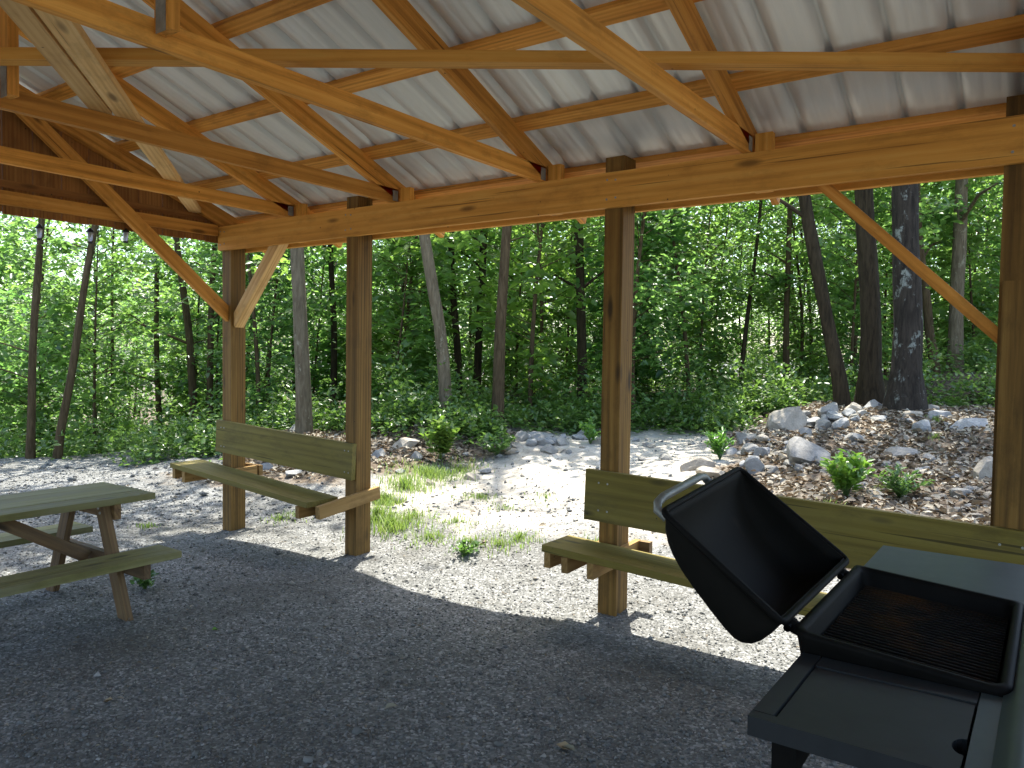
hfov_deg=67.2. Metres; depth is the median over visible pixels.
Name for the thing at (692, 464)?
rock
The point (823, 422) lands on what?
rock
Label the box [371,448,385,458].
rock
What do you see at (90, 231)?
lantern
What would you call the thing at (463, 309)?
sapling
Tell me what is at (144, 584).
weed
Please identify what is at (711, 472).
rock
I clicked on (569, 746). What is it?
fallen leaf
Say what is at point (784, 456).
rock
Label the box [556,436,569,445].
rock
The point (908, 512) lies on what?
stone
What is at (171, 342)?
sapling
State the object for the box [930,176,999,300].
sapling
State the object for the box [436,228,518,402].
tree
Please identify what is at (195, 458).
rock
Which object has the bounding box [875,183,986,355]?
sapling
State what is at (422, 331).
sapling
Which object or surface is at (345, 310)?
sapling
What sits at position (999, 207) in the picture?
sapling
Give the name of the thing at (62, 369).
sapling
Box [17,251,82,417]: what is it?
sapling
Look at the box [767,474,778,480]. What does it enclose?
stone
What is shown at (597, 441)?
rock
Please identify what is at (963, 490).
rock
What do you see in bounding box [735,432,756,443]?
rock
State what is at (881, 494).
stone
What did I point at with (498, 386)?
tree
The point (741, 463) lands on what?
rock
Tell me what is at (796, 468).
stone
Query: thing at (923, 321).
sapling
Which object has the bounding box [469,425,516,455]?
weed
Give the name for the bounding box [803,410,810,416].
rock
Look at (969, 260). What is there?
sapling
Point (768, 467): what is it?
rock
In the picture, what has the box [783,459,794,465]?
rock
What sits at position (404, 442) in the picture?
rock
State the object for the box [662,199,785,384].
sapling
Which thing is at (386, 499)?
grass
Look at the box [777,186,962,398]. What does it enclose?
sapling
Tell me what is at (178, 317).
sapling
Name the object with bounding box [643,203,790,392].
sapling
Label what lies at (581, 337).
tree
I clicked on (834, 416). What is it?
rock
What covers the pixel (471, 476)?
rock
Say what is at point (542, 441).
rock
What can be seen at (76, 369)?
sapling
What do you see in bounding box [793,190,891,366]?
sapling
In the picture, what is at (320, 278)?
sapling
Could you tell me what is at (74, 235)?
sky
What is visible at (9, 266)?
sapling
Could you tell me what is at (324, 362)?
sapling
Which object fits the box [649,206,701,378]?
sapling
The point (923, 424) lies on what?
rock
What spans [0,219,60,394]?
sapling
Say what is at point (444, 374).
tree
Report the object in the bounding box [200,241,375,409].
sapling
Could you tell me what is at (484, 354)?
sapling
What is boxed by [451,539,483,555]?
weed
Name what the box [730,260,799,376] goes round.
sapling
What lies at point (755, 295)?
sapling
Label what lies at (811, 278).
sapling
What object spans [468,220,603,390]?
sapling
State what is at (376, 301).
sapling
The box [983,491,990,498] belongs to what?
stone
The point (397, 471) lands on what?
stone
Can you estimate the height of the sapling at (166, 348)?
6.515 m
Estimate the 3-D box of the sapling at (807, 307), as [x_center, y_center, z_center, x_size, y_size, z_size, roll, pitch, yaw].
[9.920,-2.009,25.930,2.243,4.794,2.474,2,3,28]
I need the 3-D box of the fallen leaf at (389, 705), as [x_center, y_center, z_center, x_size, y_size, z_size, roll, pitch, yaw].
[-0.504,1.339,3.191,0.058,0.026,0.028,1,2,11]
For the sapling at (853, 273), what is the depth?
21.04 m
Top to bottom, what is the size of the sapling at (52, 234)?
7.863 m
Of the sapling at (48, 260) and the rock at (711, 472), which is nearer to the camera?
the rock at (711, 472)
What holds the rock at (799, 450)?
on the ground at (544, 474)
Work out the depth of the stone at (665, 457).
8.26 m
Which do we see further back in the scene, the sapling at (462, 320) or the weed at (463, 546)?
the sapling at (462, 320)
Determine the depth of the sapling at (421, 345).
12.45 m
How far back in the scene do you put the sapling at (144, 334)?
34.67 m
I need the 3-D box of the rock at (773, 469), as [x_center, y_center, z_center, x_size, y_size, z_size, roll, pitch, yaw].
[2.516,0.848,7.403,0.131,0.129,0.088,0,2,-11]
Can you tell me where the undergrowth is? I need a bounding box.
[0,304,997,465]
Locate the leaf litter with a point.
(780, 484)
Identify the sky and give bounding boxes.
[0,192,1000,358]
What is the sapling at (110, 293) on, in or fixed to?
on the ground at (544, 474)
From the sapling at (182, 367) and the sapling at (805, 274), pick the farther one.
the sapling at (182, 367)
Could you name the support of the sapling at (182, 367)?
on the ground at (544, 474)
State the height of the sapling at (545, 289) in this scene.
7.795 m
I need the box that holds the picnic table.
[0,482,181,621]
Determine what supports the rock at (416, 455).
on the ground at (544, 474)
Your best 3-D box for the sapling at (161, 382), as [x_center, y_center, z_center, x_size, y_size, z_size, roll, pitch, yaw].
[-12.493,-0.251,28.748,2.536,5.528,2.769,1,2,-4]
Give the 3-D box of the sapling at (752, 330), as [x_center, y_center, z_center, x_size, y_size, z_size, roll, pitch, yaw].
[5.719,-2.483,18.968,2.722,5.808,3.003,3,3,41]
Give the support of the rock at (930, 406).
on the ground at (544, 474)
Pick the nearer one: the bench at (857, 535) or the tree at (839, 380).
the bench at (857, 535)
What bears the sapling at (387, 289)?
on the ground at (544, 474)
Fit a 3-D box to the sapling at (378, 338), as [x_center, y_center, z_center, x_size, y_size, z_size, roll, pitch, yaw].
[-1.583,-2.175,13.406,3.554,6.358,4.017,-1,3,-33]
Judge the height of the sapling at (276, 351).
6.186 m
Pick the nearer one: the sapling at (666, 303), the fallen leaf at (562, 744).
the fallen leaf at (562, 744)
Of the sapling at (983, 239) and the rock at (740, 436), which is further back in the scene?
the sapling at (983, 239)
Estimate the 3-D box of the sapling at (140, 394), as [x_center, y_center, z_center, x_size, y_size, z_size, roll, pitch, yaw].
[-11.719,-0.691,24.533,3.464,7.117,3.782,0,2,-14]
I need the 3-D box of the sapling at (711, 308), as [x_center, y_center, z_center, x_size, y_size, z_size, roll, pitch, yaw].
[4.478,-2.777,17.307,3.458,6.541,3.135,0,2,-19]
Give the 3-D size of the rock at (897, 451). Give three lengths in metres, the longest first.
0.357 x 0.288 x 0.170 m
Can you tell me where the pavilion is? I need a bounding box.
[0,0,1023,616]
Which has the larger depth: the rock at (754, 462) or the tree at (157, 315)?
the tree at (157, 315)
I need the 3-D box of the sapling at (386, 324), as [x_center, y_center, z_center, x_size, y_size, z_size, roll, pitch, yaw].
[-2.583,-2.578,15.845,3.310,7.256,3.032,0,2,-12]
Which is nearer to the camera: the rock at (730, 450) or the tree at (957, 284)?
the rock at (730, 450)
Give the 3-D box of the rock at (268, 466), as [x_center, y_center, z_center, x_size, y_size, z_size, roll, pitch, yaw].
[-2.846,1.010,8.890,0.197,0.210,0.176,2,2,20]
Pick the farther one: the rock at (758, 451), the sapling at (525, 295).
the sapling at (525, 295)
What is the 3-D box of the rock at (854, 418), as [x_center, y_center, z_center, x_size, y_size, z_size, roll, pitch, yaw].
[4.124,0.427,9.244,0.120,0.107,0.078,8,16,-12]
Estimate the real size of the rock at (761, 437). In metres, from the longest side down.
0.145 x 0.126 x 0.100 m
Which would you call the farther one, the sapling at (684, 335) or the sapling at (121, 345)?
the sapling at (121, 345)
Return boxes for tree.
[0,218,66,458]
[28,225,188,458]
[47,224,134,452]
[51,227,146,442]
[87,237,263,421]
[96,231,206,430]
[169,244,265,423]
[246,247,312,434]
[304,244,340,420]
[396,232,497,398]
[419,231,468,417]
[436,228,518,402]
[491,226,561,419]
[550,222,603,413]
[642,213,668,389]
[694,200,806,386]
[727,196,853,380]
[780,195,850,407]
[784,198,799,363]
[842,183,983,374]
[853,188,885,404]
[882,183,928,412]
[946,178,998,371]
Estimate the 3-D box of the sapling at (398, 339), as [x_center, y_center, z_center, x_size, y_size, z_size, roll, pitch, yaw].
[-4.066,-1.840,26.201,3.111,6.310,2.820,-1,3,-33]
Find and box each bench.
[170,419,380,519]
[542,468,1023,615]
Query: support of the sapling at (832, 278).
on the ground at (544, 474)
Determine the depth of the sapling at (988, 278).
15.91 m
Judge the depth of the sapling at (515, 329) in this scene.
25.03 m
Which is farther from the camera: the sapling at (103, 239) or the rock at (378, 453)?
the sapling at (103, 239)
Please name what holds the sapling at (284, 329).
on the ground at (544, 474)
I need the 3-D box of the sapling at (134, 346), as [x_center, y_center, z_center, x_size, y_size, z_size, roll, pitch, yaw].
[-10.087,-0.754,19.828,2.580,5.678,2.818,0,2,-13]
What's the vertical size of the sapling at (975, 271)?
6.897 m
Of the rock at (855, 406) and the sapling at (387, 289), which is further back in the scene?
the sapling at (387, 289)
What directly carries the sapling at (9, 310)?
on the ground at (544, 474)
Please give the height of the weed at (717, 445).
0.359 m
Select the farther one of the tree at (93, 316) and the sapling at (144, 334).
the sapling at (144, 334)
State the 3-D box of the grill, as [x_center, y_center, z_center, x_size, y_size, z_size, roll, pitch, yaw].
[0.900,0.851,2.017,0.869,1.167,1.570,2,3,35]
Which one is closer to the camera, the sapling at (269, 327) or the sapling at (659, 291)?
the sapling at (659, 291)
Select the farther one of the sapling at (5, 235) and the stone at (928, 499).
the sapling at (5, 235)
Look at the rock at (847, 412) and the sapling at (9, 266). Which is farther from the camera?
the sapling at (9, 266)
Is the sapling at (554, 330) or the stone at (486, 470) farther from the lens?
the sapling at (554, 330)
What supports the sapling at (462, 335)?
on the ground at (544, 474)
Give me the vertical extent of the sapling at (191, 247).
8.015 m
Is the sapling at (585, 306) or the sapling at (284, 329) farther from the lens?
the sapling at (585, 306)
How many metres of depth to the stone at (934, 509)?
5.58 m
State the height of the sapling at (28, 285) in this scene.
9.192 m
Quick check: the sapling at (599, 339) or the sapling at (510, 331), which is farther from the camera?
the sapling at (510, 331)
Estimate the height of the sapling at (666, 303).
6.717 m
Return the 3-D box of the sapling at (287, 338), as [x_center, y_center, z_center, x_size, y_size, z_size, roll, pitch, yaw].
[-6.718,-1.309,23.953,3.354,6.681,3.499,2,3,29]
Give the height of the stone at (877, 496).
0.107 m
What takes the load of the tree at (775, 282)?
on the ground at (544, 474)
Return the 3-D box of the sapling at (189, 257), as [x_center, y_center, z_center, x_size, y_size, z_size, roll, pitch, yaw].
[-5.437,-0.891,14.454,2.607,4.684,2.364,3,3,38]
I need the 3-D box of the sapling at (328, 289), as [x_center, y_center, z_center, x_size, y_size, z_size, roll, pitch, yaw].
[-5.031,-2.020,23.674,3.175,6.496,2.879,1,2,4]
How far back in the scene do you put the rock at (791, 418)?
9.36 m
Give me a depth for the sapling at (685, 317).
24.48 m
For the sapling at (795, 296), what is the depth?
22.38 m
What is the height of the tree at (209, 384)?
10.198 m
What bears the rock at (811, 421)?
on the ground at (544, 474)
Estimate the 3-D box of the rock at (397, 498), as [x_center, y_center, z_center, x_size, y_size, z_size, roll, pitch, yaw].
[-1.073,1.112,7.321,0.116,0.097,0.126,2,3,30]
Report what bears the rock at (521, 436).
on the ground at (544, 474)
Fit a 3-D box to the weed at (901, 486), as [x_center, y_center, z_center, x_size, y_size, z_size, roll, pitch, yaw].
[3.057,0.772,5.990,0.421,0.292,0.419,0,2,-19]
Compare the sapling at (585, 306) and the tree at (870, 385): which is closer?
the tree at (870, 385)
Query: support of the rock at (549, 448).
on the ground at (544, 474)
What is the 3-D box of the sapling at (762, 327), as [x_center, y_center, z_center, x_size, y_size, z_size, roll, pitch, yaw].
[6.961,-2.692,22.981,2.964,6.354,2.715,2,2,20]
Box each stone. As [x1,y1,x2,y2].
[395,468,404,473]
[478,467,490,472]
[504,448,518,454]
[647,444,655,447]
[659,453,673,460]
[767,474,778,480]
[793,464,802,471]
[870,490,885,496]
[870,494,883,503]
[893,508,914,514]
[918,453,935,461]
[919,469,928,474]
[924,497,933,501]
[928,507,939,511]
[954,507,966,511]
[964,485,973,489]
[965,513,983,517]
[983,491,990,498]
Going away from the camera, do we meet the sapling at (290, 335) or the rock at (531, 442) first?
the rock at (531, 442)
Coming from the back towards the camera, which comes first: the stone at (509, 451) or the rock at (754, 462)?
the stone at (509, 451)
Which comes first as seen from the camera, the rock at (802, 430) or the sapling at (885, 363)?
the rock at (802, 430)
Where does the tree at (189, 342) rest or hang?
on the ground at (544, 474)
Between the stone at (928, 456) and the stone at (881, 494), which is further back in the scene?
the stone at (928, 456)
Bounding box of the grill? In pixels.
[653,467,1023,767]
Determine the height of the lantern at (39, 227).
0.166 m
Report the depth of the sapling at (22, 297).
14.85 m
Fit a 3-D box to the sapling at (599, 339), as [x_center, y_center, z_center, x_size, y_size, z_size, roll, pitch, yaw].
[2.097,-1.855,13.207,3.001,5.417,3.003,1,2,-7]
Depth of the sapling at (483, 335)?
26.64 m
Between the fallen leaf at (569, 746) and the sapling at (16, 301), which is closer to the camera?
the fallen leaf at (569, 746)
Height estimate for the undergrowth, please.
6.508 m
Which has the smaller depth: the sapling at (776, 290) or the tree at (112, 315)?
the tree at (112, 315)
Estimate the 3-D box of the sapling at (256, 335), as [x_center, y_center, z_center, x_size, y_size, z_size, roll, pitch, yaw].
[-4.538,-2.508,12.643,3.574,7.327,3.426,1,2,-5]
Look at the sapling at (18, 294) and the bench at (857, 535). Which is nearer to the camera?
the bench at (857, 535)
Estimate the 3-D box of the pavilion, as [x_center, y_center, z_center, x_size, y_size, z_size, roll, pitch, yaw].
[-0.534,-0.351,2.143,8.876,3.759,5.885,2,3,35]
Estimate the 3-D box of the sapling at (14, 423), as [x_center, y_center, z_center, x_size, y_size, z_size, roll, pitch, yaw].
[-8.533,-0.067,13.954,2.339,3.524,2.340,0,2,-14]
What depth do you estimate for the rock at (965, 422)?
8.42 m
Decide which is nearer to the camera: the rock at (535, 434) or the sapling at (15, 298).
the rock at (535, 434)
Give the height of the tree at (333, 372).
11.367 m
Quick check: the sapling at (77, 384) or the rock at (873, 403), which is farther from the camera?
the sapling at (77, 384)
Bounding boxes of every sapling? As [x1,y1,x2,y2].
[0,212,34,367]
[0,214,127,453]
[0,215,99,428]
[0,216,193,453]
[0,218,51,429]
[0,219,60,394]
[0,248,54,412]
[0,253,63,430]
[0,265,31,457]
[0,281,70,452]
[0,285,51,433]
[0,288,114,455]
[1,238,64,406]
[11,290,129,452]
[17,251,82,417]
[23,278,92,420]
[32,220,136,401]
[37,327,109,430]
[37,350,123,425]
[42,277,172,453]
[70,226,153,412]
[73,244,167,441]
[80,279,153,428]
[85,224,197,426]
[89,289,144,420]
[99,230,206,421]
[101,250,184,433]
[105,231,278,431]
[129,263,208,422]
[131,285,269,434]
[135,237,220,409]
[141,306,197,429]
[142,240,291,420]
[160,241,277,409]
[161,323,214,414]
[164,248,324,401]
[177,239,337,415]
[186,240,342,421]
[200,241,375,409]
[206,254,330,409]
[219,317,288,403]
[246,240,398,411]
[249,281,291,395]
[255,273,291,398]
[258,252,337,399]
[264,258,343,399]
[272,254,345,398]
[307,245,346,396]
[308,239,418,389]
[309,244,389,399]
[310,237,414,401]
[314,225,513,395]
[325,236,470,406]
[332,230,484,405]
[339,240,455,390]
[345,240,464,387]
[372,253,428,401]
[374,248,417,382]
[378,249,466,380]
[379,231,496,386]
[405,229,518,389]
[416,261,473,383]
[423,228,495,366]
[428,236,498,382]
[432,260,489,383]
[444,214,647,424]
[454,220,574,391]
[457,224,568,389]
[457,227,538,384]
[457,227,558,389]
[462,230,551,389]
[462,230,573,382]
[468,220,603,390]
[474,260,547,389]
[499,216,603,393]
[507,217,604,388]
[531,221,643,382]
[532,227,604,382]
[535,223,602,385]
[536,239,592,378]
[538,218,600,386]
[550,223,635,381]
[551,205,713,384]
[555,216,604,391]
[562,204,729,422]
[568,218,686,394]
[583,206,770,398]
[587,213,692,363]
[598,209,698,383]
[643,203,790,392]
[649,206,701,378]
[657,249,738,388]
[660,203,776,370]
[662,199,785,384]
[662,209,740,388]
[663,201,777,370]
[668,252,730,384]
[702,200,793,378]
[710,191,854,377]
[710,200,800,370]
[713,216,784,365]
[717,190,856,370]
[724,198,805,368]
[726,240,781,380]
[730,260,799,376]
[732,209,805,372]
[756,203,839,368]
[759,196,841,370]
[763,187,953,385]
[773,221,845,355]
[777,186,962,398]
[779,205,889,353]
[780,266,826,359]
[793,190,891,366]
[799,230,883,366]
[812,177,1001,365]
[812,182,930,352]
[824,184,948,357]
[832,190,941,379]
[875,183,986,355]
[880,183,980,353]
[880,229,941,358]
[888,175,1002,367]
[920,176,1002,370]
[926,175,1003,354]
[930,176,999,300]
[939,182,1000,335]
[948,175,1003,315]
[948,177,1002,340]
[966,236,1000,345]
[967,196,1000,364]
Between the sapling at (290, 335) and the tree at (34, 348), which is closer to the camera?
the tree at (34, 348)
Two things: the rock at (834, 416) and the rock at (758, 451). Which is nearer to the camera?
the rock at (758, 451)
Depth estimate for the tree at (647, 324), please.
16.97 m
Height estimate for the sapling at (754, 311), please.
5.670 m
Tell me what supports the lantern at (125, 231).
hanging from the pavilion
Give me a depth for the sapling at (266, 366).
19.53 m
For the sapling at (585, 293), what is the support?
on the ground at (544, 474)
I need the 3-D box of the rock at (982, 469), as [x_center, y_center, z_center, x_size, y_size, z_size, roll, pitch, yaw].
[3.908,0.789,6.335,0.197,0.389,0.132,1,2,4]
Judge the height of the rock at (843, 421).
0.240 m
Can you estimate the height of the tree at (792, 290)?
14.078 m
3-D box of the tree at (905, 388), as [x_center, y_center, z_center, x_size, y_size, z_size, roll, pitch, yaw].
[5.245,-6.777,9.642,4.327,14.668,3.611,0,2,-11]
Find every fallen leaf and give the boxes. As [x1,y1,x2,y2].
[385,703,397,708]
[557,741,568,749]
[563,744,574,750]
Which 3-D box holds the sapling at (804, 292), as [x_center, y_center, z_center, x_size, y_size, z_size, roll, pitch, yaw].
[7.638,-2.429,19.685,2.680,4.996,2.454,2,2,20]
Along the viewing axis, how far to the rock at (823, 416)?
9.37 m
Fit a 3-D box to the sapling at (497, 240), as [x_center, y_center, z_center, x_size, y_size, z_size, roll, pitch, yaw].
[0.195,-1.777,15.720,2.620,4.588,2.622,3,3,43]
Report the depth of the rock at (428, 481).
7.97 m
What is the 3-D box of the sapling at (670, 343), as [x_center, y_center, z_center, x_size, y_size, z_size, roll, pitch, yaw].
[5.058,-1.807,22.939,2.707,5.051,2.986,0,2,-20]
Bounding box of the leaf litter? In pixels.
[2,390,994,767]
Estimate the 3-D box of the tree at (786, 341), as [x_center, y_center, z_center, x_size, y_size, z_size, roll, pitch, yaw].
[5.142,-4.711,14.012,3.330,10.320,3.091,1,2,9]
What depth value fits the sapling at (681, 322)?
26.58 m
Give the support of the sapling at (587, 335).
on the ground at (544, 474)
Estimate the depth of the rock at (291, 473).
8.04 m
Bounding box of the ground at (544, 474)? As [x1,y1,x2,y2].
[0,350,995,767]
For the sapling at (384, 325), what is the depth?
18.75 m
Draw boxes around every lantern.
[35,224,43,239]
[86,228,94,243]
[122,228,129,242]
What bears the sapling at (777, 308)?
on the ground at (544, 474)
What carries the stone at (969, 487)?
on the ground at (544, 474)
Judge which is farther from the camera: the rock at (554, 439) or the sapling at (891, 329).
the sapling at (891, 329)
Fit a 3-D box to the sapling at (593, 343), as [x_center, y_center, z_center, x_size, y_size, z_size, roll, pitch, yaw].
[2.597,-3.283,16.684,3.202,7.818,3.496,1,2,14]
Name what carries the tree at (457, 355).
on the ground at (544, 474)
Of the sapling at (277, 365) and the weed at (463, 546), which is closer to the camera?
the weed at (463, 546)
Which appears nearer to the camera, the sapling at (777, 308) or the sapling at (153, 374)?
the sapling at (777, 308)
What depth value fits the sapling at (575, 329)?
23.65 m
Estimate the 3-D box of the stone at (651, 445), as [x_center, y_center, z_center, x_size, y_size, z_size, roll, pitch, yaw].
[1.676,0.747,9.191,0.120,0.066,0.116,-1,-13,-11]
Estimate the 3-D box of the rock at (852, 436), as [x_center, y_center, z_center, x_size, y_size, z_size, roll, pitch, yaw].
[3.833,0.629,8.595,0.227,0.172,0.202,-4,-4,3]
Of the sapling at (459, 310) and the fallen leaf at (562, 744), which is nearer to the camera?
the fallen leaf at (562, 744)
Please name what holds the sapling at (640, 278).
on the ground at (544, 474)
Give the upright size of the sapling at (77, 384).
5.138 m
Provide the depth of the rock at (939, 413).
9.18 m
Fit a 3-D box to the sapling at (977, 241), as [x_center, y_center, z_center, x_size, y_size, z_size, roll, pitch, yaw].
[7.377,-3.371,13.900,3.860,7.262,3.415,0,2,-20]
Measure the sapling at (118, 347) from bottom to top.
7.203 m
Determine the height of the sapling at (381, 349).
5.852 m
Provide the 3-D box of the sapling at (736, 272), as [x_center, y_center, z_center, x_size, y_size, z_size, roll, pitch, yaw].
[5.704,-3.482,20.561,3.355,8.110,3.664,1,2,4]
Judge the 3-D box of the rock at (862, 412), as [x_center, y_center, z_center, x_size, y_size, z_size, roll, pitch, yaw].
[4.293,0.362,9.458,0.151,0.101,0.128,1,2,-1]
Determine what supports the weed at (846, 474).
on the ground at (544, 474)
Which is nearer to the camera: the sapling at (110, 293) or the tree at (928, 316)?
the tree at (928, 316)
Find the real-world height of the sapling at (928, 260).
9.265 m
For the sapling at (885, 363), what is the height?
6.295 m
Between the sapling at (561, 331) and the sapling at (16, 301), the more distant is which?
the sapling at (561, 331)
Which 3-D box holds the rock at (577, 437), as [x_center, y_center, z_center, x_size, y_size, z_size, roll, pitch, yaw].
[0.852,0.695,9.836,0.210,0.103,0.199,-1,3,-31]
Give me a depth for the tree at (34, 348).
10.66 m
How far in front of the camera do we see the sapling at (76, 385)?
23.53 m
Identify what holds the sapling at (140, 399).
on the ground at (544, 474)
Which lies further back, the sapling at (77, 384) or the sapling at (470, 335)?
the sapling at (77, 384)
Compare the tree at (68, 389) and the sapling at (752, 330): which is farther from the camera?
the sapling at (752, 330)
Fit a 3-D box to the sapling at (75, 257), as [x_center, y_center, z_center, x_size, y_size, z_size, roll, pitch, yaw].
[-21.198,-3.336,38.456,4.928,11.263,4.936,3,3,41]
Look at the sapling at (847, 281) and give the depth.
14.00 m
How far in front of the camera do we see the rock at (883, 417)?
9.16 m
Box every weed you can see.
[130,569,157,588]
[418,411,459,461]
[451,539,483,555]
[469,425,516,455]
[578,415,600,443]
[703,426,735,459]
[820,449,875,498]
[870,462,934,498]
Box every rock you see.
[184,457,199,460]
[260,463,273,471]
[285,470,301,477]
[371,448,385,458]
[392,437,419,450]
[394,496,404,502]
[409,451,422,460]
[426,479,433,484]
[463,473,479,480]
[514,431,528,441]
[525,438,536,445]
[529,431,553,438]
[535,438,553,445]
[540,444,558,453]
[546,437,557,444]
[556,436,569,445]
[572,434,584,439]
[591,437,600,444]
[679,456,715,471]
[696,466,724,477]
[726,447,736,454]
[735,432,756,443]
[739,460,744,466]
[740,443,757,454]
[744,455,764,473]
[753,447,769,455]
[755,434,768,441]
[765,465,785,469]
[766,406,806,431]
[767,466,779,473]
[778,453,787,459]
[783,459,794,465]
[786,436,830,463]
[797,427,811,434]
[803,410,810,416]
[806,418,816,426]
[815,419,831,430]
[817,402,838,415]
[821,414,827,419]
[826,413,842,420]
[831,417,849,428]
[841,408,856,417]
[844,402,862,410]
[844,433,864,441]
[850,416,859,420]
[857,410,867,415]
[863,399,879,409]
[870,417,884,422]
[872,415,886,420]
[884,447,917,457]
[902,411,922,416]
[912,419,931,431]
[927,410,952,418]
[928,404,939,409]
[949,418,987,429]
[949,487,973,497]
[973,456,992,479]
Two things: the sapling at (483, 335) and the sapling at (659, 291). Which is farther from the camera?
the sapling at (483, 335)
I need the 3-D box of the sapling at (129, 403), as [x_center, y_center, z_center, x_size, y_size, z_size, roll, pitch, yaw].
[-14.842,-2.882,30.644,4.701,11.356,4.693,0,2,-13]
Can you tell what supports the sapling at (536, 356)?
on the ground at (544, 474)
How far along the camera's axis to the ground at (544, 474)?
4.11 m
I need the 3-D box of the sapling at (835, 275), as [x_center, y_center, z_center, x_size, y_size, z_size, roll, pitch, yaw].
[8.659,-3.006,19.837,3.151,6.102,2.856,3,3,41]
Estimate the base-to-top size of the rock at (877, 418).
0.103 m
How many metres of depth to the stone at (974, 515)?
5.31 m
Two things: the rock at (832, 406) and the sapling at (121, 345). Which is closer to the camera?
the rock at (832, 406)
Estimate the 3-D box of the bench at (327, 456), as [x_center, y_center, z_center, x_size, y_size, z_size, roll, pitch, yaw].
[-1.866,0.614,5.983,1.851,0.585,0.654,2,3,35]
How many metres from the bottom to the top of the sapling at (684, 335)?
7.864 m
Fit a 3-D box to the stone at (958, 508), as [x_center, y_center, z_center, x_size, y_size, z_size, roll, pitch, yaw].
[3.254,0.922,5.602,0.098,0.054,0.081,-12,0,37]
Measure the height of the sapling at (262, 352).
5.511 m
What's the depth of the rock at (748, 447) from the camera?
8.23 m
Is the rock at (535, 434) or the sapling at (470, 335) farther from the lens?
the sapling at (470, 335)
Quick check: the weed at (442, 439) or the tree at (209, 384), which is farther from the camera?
the tree at (209, 384)
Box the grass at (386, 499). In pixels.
[127,414,944,568]
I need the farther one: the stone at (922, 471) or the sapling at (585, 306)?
the sapling at (585, 306)
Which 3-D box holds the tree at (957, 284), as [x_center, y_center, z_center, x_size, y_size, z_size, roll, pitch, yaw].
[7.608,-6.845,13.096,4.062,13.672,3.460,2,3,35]
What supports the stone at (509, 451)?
on the ground at (544, 474)
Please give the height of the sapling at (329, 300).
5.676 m
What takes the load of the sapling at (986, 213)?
on the ground at (544, 474)
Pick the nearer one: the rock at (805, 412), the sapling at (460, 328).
the rock at (805, 412)
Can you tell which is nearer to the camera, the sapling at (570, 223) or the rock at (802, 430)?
the rock at (802, 430)
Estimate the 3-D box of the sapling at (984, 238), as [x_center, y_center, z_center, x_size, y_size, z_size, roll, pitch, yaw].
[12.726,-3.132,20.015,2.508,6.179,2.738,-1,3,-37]
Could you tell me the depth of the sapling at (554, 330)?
33.28 m
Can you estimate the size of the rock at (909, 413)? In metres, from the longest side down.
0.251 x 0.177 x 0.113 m
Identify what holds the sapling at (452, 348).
on the ground at (544, 474)
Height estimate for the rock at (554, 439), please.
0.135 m
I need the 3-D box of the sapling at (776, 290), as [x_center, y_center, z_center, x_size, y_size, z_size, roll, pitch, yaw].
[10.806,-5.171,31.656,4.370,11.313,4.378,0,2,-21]
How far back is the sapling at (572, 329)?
15.74 m
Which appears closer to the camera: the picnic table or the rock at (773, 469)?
the picnic table
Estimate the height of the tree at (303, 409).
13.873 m
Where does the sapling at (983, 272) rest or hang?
on the ground at (544, 474)
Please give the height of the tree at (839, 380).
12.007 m
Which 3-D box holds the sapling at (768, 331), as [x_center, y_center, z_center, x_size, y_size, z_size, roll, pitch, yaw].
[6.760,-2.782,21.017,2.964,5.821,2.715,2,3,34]
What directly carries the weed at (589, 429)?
on the ground at (544, 474)
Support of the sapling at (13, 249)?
on the ground at (544, 474)

